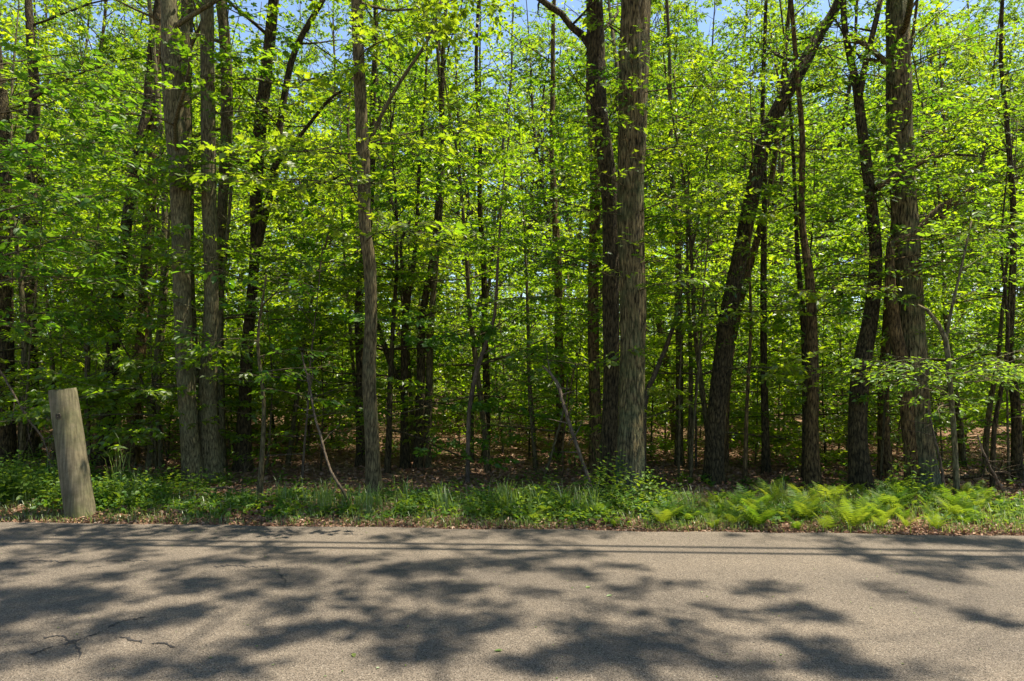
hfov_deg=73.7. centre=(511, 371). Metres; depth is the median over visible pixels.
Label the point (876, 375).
sapling
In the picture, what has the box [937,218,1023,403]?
beech tree
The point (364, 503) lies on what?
grass
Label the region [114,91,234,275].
canopy tree
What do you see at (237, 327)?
sapling
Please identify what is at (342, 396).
sapling
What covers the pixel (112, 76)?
canopy tree
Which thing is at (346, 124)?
slender tree
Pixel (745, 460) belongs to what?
sapling
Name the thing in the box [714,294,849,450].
sapling
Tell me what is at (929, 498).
fern
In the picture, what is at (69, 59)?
canopy tree
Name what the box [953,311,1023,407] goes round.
sapling
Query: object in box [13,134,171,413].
beech tree
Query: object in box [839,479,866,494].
fern
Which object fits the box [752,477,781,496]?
fern
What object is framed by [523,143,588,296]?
canopy tree
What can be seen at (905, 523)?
fern
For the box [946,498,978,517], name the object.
fern
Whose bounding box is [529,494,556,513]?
fern
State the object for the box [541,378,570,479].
dead branch
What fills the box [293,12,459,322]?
canopy tree
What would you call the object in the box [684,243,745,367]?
beech tree
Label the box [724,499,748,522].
fern
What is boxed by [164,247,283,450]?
sapling
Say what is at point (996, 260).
beech tree
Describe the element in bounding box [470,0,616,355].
canopy tree
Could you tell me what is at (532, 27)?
canopy tree
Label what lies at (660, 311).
sapling
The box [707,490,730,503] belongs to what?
fern
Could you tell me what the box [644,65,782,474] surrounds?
sapling
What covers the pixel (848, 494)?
fern
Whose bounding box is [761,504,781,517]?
fern
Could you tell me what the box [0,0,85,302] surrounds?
canopy tree
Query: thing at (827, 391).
sapling
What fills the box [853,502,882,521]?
fern
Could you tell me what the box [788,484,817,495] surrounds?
fern
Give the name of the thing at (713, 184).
slender tree
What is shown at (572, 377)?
dead branch
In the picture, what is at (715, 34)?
canopy tree
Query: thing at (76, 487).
timber post
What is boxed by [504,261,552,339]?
beech tree
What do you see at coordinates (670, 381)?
beech tree
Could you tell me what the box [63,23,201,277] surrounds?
canopy tree
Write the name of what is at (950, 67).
canopy tree
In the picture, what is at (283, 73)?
canopy tree
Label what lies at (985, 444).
beech tree
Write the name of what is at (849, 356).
sapling
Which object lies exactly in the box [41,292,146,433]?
sapling
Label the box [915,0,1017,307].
canopy tree
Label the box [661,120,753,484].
sapling
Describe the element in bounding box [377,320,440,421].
sapling
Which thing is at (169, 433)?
sapling
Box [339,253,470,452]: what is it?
sapling
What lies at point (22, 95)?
canopy tree
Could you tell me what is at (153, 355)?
sapling
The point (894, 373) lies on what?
sapling
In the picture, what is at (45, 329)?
sapling
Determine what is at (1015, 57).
canopy tree
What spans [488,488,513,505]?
fern
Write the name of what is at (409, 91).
canopy tree
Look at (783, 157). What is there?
slender tree
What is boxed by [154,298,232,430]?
sapling
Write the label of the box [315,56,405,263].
canopy tree
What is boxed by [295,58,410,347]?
canopy tree
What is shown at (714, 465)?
tree
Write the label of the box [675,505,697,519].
fern
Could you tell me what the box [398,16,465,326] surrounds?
canopy tree
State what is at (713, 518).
fern
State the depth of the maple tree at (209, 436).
10.47 m
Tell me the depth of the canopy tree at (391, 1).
45.39 m
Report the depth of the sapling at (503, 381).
13.63 m
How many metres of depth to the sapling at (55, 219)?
10.72 m
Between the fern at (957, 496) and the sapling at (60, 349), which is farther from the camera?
the sapling at (60, 349)
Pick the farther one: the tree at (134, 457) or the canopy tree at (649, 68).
the canopy tree at (649, 68)
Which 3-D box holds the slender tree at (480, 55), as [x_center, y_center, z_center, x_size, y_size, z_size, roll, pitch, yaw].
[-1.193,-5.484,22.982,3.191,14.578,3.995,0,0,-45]
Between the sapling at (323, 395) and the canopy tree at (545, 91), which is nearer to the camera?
the sapling at (323, 395)
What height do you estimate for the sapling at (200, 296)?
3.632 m
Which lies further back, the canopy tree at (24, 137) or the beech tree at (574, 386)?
the canopy tree at (24, 137)
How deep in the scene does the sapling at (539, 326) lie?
20.20 m
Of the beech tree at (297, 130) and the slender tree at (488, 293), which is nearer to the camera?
the slender tree at (488, 293)
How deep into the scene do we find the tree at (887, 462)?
10.76 m
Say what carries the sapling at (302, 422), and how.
on the ground at (341, 469)
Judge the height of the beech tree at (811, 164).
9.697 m
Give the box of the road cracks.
[6,526,367,659]
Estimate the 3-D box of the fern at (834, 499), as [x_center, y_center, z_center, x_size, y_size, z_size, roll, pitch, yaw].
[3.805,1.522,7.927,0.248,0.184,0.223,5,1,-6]
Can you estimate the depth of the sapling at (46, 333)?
18.06 m
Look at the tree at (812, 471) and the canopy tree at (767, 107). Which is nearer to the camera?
the tree at (812, 471)
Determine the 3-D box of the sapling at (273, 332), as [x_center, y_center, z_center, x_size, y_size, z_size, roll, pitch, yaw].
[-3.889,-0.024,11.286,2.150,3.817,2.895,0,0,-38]
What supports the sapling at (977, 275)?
on the ground at (341, 469)
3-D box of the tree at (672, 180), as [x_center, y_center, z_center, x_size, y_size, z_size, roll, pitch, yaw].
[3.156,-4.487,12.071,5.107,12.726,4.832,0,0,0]
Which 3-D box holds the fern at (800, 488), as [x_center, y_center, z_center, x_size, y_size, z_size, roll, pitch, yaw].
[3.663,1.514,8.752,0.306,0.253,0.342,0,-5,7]
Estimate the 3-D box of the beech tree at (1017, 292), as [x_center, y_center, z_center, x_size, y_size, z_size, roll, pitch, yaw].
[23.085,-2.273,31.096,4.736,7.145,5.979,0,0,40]
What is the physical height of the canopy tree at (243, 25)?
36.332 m
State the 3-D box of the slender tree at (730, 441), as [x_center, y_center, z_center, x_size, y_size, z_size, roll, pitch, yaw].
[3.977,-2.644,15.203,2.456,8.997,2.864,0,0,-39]
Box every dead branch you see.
[0,370,57,469]
[94,302,178,462]
[284,352,349,502]
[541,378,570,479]
[542,348,594,490]
[554,341,586,477]
[646,450,670,486]
[902,410,951,486]
[966,435,1015,495]
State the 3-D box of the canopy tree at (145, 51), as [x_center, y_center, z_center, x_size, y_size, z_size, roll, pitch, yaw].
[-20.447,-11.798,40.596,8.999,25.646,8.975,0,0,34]
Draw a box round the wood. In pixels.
[18,138,1018,365]
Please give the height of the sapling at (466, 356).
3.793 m
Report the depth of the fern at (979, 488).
8.56 m
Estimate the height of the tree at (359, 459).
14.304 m
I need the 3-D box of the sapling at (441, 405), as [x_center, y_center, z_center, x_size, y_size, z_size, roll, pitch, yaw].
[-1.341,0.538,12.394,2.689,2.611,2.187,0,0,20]
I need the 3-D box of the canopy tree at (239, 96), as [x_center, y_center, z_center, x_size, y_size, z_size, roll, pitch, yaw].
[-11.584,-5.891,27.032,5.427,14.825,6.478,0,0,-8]
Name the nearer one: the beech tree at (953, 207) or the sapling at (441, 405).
the sapling at (441, 405)
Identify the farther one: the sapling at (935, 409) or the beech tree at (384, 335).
the beech tree at (384, 335)
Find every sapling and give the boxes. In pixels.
[0,39,196,343]
[0,107,158,466]
[2,278,160,469]
[11,188,157,465]
[13,256,100,372]
[14,179,126,441]
[14,293,81,424]
[29,268,145,452]
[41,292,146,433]
[48,189,241,470]
[64,294,131,426]
[84,297,179,444]
[94,265,203,449]
[117,322,224,458]
[142,300,284,433]
[148,315,268,458]
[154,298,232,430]
[163,361,237,436]
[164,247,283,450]
[164,290,275,456]
[165,348,271,437]
[168,243,269,421]
[172,268,348,494]
[199,185,407,480]
[199,256,339,473]
[232,242,378,450]
[233,302,342,425]
[236,232,340,435]
[240,279,353,451]
[252,216,390,450]
[254,331,337,441]
[255,321,382,470]
[271,251,380,431]
[278,308,386,440]
[286,252,384,447]
[303,343,349,428]
[325,292,413,423]
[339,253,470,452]
[357,252,481,457]
[376,327,501,454]
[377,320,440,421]
[383,237,475,435]
[385,251,466,422]
[420,76,543,482]
[433,278,502,443]
[433,322,510,410]
[433,344,493,422]
[434,229,532,402]
[434,232,553,436]
[434,308,600,458]
[434,318,508,426]
[436,296,482,433]
[442,251,544,452]
[459,259,536,433]
[462,318,578,432]
[465,341,588,474]
[469,318,519,400]
[481,309,546,428]
[490,293,602,436]
[495,273,619,465]
[501,268,586,428]
[505,336,587,439]
[518,321,586,426]
[533,280,602,433]
[552,174,759,477]
[553,319,660,421]
[561,335,676,456]
[599,262,719,457]
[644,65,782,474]
[645,294,712,425]
[646,196,776,466]
[646,260,714,438]
[647,331,712,411]
[651,261,737,439]
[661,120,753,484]
[661,312,769,445]
[670,13,812,483]
[675,334,778,429]
[684,287,801,461]
[704,232,846,455]
[706,332,786,430]
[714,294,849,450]
[732,327,790,427]
[741,270,840,430]
[748,283,900,463]
[759,281,862,434]
[774,134,1023,482]
[775,320,899,450]
[787,223,950,432]
[790,227,899,455]
[811,218,1023,495]
[819,302,976,461]
[820,347,846,418]
[827,306,898,430]
[840,271,973,453]
[841,320,971,438]
[849,197,1023,458]
[880,303,997,463]
[924,83,1023,488]
[933,317,1014,439]
[934,237,1023,485]
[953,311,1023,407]
[961,324,1017,415]
[978,319,1023,421]
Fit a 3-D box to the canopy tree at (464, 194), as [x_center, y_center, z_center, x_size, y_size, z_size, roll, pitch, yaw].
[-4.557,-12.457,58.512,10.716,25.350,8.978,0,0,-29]
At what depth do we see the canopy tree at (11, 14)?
34.95 m
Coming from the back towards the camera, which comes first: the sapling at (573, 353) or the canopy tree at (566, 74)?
the canopy tree at (566, 74)
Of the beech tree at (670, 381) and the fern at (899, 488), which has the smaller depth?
the fern at (899, 488)
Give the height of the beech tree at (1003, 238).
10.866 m
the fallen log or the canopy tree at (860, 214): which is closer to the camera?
the fallen log
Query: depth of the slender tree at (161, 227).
21.75 m
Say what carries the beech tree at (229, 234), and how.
on the ground at (341, 469)
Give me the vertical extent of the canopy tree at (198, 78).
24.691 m
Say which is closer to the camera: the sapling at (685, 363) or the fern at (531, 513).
the fern at (531, 513)
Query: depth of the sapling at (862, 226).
15.46 m
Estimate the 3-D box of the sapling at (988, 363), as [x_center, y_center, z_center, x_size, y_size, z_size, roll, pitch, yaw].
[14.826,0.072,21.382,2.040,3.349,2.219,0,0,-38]
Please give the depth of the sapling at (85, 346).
12.62 m
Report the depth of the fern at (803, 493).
7.88 m
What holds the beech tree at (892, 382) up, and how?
on the ground at (341, 469)
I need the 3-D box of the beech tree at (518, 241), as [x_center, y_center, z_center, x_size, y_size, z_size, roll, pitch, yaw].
[0.819,-1.514,12.310,5.108,6.793,6.658,0,0,43]
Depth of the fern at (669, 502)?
7.37 m
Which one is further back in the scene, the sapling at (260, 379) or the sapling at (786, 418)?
the sapling at (786, 418)
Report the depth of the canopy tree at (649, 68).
42.37 m
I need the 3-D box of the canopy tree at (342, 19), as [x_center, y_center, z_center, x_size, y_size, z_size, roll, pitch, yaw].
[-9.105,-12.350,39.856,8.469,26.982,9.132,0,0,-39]
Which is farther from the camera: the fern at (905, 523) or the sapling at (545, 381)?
the sapling at (545, 381)
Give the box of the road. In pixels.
[0,522,1023,680]
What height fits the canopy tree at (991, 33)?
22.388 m
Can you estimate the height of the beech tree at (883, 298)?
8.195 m
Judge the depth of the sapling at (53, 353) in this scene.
10.78 m
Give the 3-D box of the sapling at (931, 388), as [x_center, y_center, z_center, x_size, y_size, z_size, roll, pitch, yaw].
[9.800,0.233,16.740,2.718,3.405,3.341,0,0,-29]
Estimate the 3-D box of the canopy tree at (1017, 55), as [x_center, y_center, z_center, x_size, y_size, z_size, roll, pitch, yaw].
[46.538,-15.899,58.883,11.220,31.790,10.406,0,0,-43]
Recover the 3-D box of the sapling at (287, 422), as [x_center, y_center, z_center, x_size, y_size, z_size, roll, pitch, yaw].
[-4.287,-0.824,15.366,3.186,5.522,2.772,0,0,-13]
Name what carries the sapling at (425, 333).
on the ground at (341, 469)
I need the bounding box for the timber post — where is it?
[48,387,95,518]
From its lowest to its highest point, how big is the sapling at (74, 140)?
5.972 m
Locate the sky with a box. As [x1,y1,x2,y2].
[0,0,1023,343]
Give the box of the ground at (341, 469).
[1,348,1023,535]
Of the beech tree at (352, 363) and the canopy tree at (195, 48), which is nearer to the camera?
the beech tree at (352, 363)
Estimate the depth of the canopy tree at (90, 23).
49.84 m
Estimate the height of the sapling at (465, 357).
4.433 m
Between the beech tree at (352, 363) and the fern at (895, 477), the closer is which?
the fern at (895, 477)
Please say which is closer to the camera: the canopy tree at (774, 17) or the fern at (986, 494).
the fern at (986, 494)
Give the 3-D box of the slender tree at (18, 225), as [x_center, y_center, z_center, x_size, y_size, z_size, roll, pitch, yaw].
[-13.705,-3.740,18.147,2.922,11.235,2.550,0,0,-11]
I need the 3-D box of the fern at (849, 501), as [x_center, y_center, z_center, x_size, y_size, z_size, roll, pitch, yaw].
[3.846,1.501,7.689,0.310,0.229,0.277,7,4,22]
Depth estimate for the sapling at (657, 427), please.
17.48 m
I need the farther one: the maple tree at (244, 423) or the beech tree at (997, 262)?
the beech tree at (997, 262)
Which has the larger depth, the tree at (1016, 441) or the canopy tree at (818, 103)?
the canopy tree at (818, 103)
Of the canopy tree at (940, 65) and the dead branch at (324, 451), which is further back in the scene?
the canopy tree at (940, 65)
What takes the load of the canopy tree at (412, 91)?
on the ground at (341, 469)
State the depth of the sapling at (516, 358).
20.60 m
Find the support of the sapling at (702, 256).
on the ground at (341, 469)
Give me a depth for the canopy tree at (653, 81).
24.59 m
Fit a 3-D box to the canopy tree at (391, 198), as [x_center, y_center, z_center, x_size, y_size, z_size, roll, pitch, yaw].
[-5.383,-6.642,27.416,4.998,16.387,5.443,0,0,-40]
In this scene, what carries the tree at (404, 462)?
on the ground at (341, 469)
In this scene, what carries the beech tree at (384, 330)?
on the ground at (341, 469)
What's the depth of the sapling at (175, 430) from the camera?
11.97 m
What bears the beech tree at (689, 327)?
on the ground at (341, 469)
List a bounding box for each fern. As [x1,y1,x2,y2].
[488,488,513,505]
[528,506,543,520]
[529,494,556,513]
[562,508,577,519]
[589,500,612,517]
[608,518,619,527]
[646,504,680,522]
[652,496,687,518]
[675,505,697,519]
[702,513,723,527]
[706,506,723,518]
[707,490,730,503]
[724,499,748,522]
[726,491,749,510]
[727,489,761,506]
[729,489,756,502]
[730,482,767,510]
[735,497,777,524]
[739,503,774,516]
[745,514,763,526]
[747,490,785,507]
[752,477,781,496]
[753,478,781,491]
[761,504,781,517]
[769,486,796,504]
[776,509,795,519]
[780,486,823,519]
[783,513,806,529]
[786,482,806,493]
[787,490,816,503]
[787,492,825,506]
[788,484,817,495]
[803,483,826,493]
[810,511,842,528]
[813,482,858,502]
[822,500,850,518]
[825,495,874,525]
[830,495,850,507]
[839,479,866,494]
[841,489,855,497]
[841,495,863,508]
[847,504,874,522]
[852,492,890,515]
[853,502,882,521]
[857,489,896,506]
[864,476,905,499]
[864,488,910,504]
[868,484,905,499]
[868,495,900,520]
[869,515,889,526]
[875,487,916,513]
[883,480,922,498]
[896,507,910,518]
[896,512,917,526]
[901,477,922,493]
[918,489,940,504]
[919,504,941,517]
[922,483,951,499]
[922,502,943,511]
[924,513,948,528]
[929,482,951,495]
[933,484,984,506]
[936,492,979,520]
[946,478,986,496]
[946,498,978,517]
[955,511,976,525]
[958,486,1002,504]
[959,491,996,510]
[963,481,991,494]
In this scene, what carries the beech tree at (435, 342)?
on the ground at (341, 469)
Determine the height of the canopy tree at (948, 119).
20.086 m
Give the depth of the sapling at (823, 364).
15.74 m
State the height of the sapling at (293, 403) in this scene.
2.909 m
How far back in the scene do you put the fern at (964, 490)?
8.68 m
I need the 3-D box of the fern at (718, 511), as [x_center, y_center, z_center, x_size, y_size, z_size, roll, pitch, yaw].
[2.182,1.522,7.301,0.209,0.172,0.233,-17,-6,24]
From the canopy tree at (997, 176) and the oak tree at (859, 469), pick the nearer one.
the oak tree at (859, 469)
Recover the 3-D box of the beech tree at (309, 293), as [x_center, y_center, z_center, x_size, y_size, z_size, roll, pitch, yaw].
[-5.125,-2.124,16.316,6.340,8.043,5.655,0,0,-40]
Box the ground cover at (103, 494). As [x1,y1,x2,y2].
[0,411,1023,526]
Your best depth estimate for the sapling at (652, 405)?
13.65 m
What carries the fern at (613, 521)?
on the ground at (341, 469)
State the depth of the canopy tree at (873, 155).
50.91 m
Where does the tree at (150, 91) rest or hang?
on the ground at (341, 469)
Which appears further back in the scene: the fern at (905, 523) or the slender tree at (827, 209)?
the slender tree at (827, 209)
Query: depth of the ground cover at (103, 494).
8.01 m
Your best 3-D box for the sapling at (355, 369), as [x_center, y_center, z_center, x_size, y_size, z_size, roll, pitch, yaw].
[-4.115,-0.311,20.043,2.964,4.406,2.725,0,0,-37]
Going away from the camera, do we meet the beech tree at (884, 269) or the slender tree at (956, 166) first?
the beech tree at (884, 269)
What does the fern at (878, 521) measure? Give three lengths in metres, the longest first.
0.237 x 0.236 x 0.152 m
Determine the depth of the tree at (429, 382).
12.19 m
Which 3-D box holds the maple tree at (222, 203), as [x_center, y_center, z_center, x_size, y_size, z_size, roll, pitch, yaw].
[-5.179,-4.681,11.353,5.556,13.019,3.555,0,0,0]
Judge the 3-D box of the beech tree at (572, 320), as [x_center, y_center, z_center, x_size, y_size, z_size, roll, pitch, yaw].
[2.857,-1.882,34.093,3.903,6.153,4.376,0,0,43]
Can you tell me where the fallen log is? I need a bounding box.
[944,455,1023,485]
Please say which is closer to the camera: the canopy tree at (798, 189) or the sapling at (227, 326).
the sapling at (227, 326)
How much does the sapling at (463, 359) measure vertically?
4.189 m
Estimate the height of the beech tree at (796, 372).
7.708 m
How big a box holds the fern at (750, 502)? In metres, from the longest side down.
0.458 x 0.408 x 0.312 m
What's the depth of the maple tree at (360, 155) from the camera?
8.56 m
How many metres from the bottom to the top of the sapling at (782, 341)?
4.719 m
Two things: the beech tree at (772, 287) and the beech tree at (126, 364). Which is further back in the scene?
the beech tree at (772, 287)
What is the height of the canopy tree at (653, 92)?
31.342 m
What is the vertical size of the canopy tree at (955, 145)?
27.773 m
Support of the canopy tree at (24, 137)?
on the ground at (341, 469)
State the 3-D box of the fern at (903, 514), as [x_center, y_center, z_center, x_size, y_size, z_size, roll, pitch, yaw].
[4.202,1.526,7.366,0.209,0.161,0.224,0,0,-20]
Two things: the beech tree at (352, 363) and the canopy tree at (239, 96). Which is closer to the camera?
the beech tree at (352, 363)
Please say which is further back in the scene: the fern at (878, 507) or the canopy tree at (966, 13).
the canopy tree at (966, 13)
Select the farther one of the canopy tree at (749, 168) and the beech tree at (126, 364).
the canopy tree at (749, 168)
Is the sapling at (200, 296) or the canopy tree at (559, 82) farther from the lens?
the canopy tree at (559, 82)
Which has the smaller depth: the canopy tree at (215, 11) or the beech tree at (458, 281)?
the beech tree at (458, 281)
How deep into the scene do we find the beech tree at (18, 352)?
14.50 m
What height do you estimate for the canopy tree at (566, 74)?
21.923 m
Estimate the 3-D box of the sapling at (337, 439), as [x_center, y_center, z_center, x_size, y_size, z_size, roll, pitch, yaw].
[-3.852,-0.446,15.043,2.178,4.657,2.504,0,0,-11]
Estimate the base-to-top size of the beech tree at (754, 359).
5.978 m
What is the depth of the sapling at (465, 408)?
16.01 m
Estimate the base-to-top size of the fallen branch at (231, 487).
0.856 m
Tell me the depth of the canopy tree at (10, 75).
37.86 m
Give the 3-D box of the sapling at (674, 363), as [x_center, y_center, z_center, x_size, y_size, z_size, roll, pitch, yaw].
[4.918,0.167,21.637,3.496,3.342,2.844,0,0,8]
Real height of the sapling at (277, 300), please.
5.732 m
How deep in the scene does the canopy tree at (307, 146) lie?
58.38 m
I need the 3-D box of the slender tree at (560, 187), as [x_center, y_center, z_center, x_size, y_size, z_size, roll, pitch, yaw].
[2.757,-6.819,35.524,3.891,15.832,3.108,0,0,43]
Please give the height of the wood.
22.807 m
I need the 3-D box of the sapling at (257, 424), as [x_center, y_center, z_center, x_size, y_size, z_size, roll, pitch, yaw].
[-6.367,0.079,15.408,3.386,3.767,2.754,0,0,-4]
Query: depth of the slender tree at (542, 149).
33.79 m
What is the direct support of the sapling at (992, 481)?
on the ground at (341, 469)
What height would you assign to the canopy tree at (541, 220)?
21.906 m
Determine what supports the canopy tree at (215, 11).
on the ground at (341, 469)
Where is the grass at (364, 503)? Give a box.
[0,427,1023,534]
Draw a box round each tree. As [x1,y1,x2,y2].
[0,0,61,223]
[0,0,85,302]
[0,0,101,297]
[0,0,122,367]
[0,0,236,464]
[0,0,242,465]
[0,0,385,472]
[0,3,23,196]
[0,39,161,467]
[0,49,285,466]
[0,69,286,447]
[0,144,146,416]
[0,151,202,465]
[2,27,92,335]
[4,43,61,185]
[7,0,199,414]
[8,43,56,356]
[9,0,178,459]
[9,42,121,371]
[9,63,57,227]
[12,162,86,402]
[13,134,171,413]
[14,70,275,427]
[14,228,120,414]
[16,11,140,256]
[18,199,254,431]
[19,63,141,289]
[37,0,136,285]
[37,78,197,400]
[40,0,200,424]
[40,0,353,468]
[41,0,303,486]
[49,0,277,465]
[51,0,218,272]
[52,0,295,465]
[52,0,336,414]
[56,43,196,369]
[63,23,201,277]
[80,131,350,419]
[85,0,353,483]
[90,0,215,314]
[92,2,255,235]
[95,4,247,303]
[96,98,198,422]
[97,3,237,382]
[98,0,279,273]
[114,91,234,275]
[125,0,243,268]
[126,112,349,415]
[130,3,272,289]
[132,134,340,412]
[155,114,459,441]
[164,47,290,312]
[166,0,399,471]
[167,47,393,431]
[170,158,447,465]
[174,0,533,493]
[193,51,320,312]
[195,81,356,307]
[200,112,467,437]
[218,166,247,312]
[220,2,285,313]
[231,237,290,447]
[234,43,320,297]
[236,31,557,473]
[241,0,345,306]
[241,165,387,425]
[245,66,351,307]
[249,0,407,314]
[250,0,449,466]
[272,129,496,461]
[291,0,428,307]
[293,8,391,339]
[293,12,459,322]
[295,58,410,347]
[298,102,523,432]
[300,0,541,468]
[306,0,686,472]
[307,60,406,281]
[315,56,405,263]
[320,16,457,403]
[326,0,467,291]
[334,292,390,379]
[345,0,467,259]
[346,11,468,332]
[352,0,488,334]
[367,0,472,353]
[370,91,685,467]
[375,13,543,467]
[377,0,537,469]
[384,210,537,409]
[387,0,574,457]
[393,11,512,370]
[396,8,543,400]
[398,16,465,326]
[399,102,489,311]
[424,85,530,326]
[431,0,538,421]
[433,145,587,396]
[433,181,585,395]
[436,263,505,392]
[440,99,549,459]
[444,61,550,367]
[450,4,570,414]
[454,0,665,462]
[456,12,610,332]
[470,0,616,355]
[471,2,729,474]
[494,151,700,421]
[500,0,712,492]
[500,49,574,276]
[502,237,619,421]
[503,88,579,391]
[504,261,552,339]
[505,156,707,419]
[509,83,865,469]
[510,5,588,366]
[510,8,589,330]
[521,0,652,305]
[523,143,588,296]
[526,52,644,372]
[534,45,615,295]
[537,91,601,295]
[542,92,599,276]
[543,0,707,447]
[543,0,814,465]
[544,0,790,495]
[544,21,896,460]
[549,280,587,384]
[550,0,724,259]
[555,0,707,369]
[573,0,699,306]
[574,90,801,447]
[579,0,719,242]
[595,0,914,484]
[612,0,736,263]
[615,13,747,379]
[617,0,961,472]
[619,165,670,359]
[619,185,785,412]
[645,167,901,477]
[645,202,775,427]
[646,0,767,309]
[646,70,736,451]
[647,0,792,375]
[647,0,918,484]
[653,9,728,274]
[654,0,953,477]
[656,0,813,255]
[665,31,781,301]
[678,0,843,380]
[678,0,948,474]
[680,134,977,448]
[683,99,741,319]
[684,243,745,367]
[696,91,791,262]
[697,178,843,418]
[703,99,796,343]
[708,33,848,403]
[708,210,901,439]
[719,106,836,281]
[720,0,866,376]
[729,0,1023,489]
[730,12,836,365]
[737,152,975,441]
[744,104,970,411]
[749,77,827,304]
[760,0,934,280]
[771,19,869,236]
[771,101,838,345]
[771,140,1023,486]
[776,0,874,312]
[779,0,1023,491]
[780,1,1023,466]
[795,91,863,329]
[807,140,850,353]
[809,85,883,300]
[814,0,1023,479]
[816,25,958,280]
[819,196,995,421]
[831,189,976,409]
[834,0,1023,480]
[834,95,885,343]
[835,65,951,292]
[844,49,960,252]
[848,0,1021,261]
[848,21,991,249]
[849,119,1023,473]
[874,0,1021,319]
[874,236,1014,435]
[876,187,1021,414]
[911,32,1004,283]
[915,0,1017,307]
[918,14,1023,390]
[919,32,1023,336]
[923,26,1023,326]
[924,217,1023,385]
[925,0,1023,355]
[925,37,993,287]
[928,199,1023,449]
[929,100,981,301]
[932,128,1023,431]
[935,118,1023,154]
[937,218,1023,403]
[938,79,1023,301]
[955,108,1023,301]
[966,0,1023,252]
[966,0,1023,289]
[968,143,1023,380]
[969,254,1023,388]
[977,64,1023,247]
[989,252,1023,406]
[997,37,1023,209]
[1010,35,1023,66]
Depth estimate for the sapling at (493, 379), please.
18.94 m
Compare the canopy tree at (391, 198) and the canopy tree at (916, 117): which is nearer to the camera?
the canopy tree at (391, 198)
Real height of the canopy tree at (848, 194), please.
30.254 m
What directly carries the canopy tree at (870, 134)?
on the ground at (341, 469)
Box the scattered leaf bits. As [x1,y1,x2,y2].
[39,530,928,680]
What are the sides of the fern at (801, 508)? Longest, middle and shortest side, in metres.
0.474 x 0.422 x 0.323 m
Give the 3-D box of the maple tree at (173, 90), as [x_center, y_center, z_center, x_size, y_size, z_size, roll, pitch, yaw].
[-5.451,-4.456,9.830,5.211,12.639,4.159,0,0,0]
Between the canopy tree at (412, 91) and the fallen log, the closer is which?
the fallen log
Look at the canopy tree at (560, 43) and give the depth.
43.91 m
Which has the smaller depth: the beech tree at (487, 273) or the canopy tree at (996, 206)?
the beech tree at (487, 273)
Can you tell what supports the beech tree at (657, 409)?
on the ground at (341, 469)
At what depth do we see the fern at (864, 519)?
7.03 m
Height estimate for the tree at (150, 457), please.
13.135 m
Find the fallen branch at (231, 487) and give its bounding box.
[206,462,267,490]
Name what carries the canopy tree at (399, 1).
on the ground at (341, 469)
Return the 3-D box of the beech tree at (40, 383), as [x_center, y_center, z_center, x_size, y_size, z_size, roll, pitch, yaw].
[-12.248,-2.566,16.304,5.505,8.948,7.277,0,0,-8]
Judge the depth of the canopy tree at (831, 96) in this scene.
65.30 m
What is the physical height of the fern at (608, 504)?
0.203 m
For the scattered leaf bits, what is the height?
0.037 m
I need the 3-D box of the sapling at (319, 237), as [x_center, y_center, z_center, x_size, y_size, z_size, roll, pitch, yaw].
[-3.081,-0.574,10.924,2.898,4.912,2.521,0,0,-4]
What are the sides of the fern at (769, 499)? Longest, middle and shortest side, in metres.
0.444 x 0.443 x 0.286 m
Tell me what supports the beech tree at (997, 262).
on the ground at (341, 469)
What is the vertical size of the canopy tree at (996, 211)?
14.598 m
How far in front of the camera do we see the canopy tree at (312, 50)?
44.81 m
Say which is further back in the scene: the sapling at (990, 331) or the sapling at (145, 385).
the sapling at (145, 385)
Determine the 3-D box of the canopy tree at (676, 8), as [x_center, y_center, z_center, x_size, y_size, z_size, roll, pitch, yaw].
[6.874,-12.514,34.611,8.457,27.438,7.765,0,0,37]
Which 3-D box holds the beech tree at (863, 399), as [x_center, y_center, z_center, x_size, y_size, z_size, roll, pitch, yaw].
[5.221,-1.143,11.568,3.691,5.903,4.660,0,0,-35]
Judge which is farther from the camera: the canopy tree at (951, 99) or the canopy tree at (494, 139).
the canopy tree at (951, 99)
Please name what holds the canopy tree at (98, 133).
on the ground at (341, 469)
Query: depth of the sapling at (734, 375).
19.20 m
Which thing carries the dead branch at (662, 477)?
on the ground at (341, 469)
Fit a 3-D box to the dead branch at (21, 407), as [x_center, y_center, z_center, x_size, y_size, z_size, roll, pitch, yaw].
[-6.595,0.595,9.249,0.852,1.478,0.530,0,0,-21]
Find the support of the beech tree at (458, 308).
on the ground at (341, 469)
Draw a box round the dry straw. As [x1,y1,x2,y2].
[5,512,1017,535]
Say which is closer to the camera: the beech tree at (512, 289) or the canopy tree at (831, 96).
the beech tree at (512, 289)
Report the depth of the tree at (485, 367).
13.46 m
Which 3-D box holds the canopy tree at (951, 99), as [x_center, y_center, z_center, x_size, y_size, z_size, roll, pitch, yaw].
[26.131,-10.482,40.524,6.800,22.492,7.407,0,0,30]
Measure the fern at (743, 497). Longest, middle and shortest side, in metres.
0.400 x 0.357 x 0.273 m
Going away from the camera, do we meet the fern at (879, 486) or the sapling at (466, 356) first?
the fern at (879, 486)
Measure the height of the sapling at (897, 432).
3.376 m
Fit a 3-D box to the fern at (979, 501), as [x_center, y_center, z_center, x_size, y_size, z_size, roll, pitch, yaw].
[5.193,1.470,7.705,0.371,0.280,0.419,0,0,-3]
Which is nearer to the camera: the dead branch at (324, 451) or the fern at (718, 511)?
the fern at (718, 511)
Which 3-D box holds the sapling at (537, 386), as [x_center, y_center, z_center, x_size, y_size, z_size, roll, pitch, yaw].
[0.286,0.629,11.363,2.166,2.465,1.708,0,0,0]
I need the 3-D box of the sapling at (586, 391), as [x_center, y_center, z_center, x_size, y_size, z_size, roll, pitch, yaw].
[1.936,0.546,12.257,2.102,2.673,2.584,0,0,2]

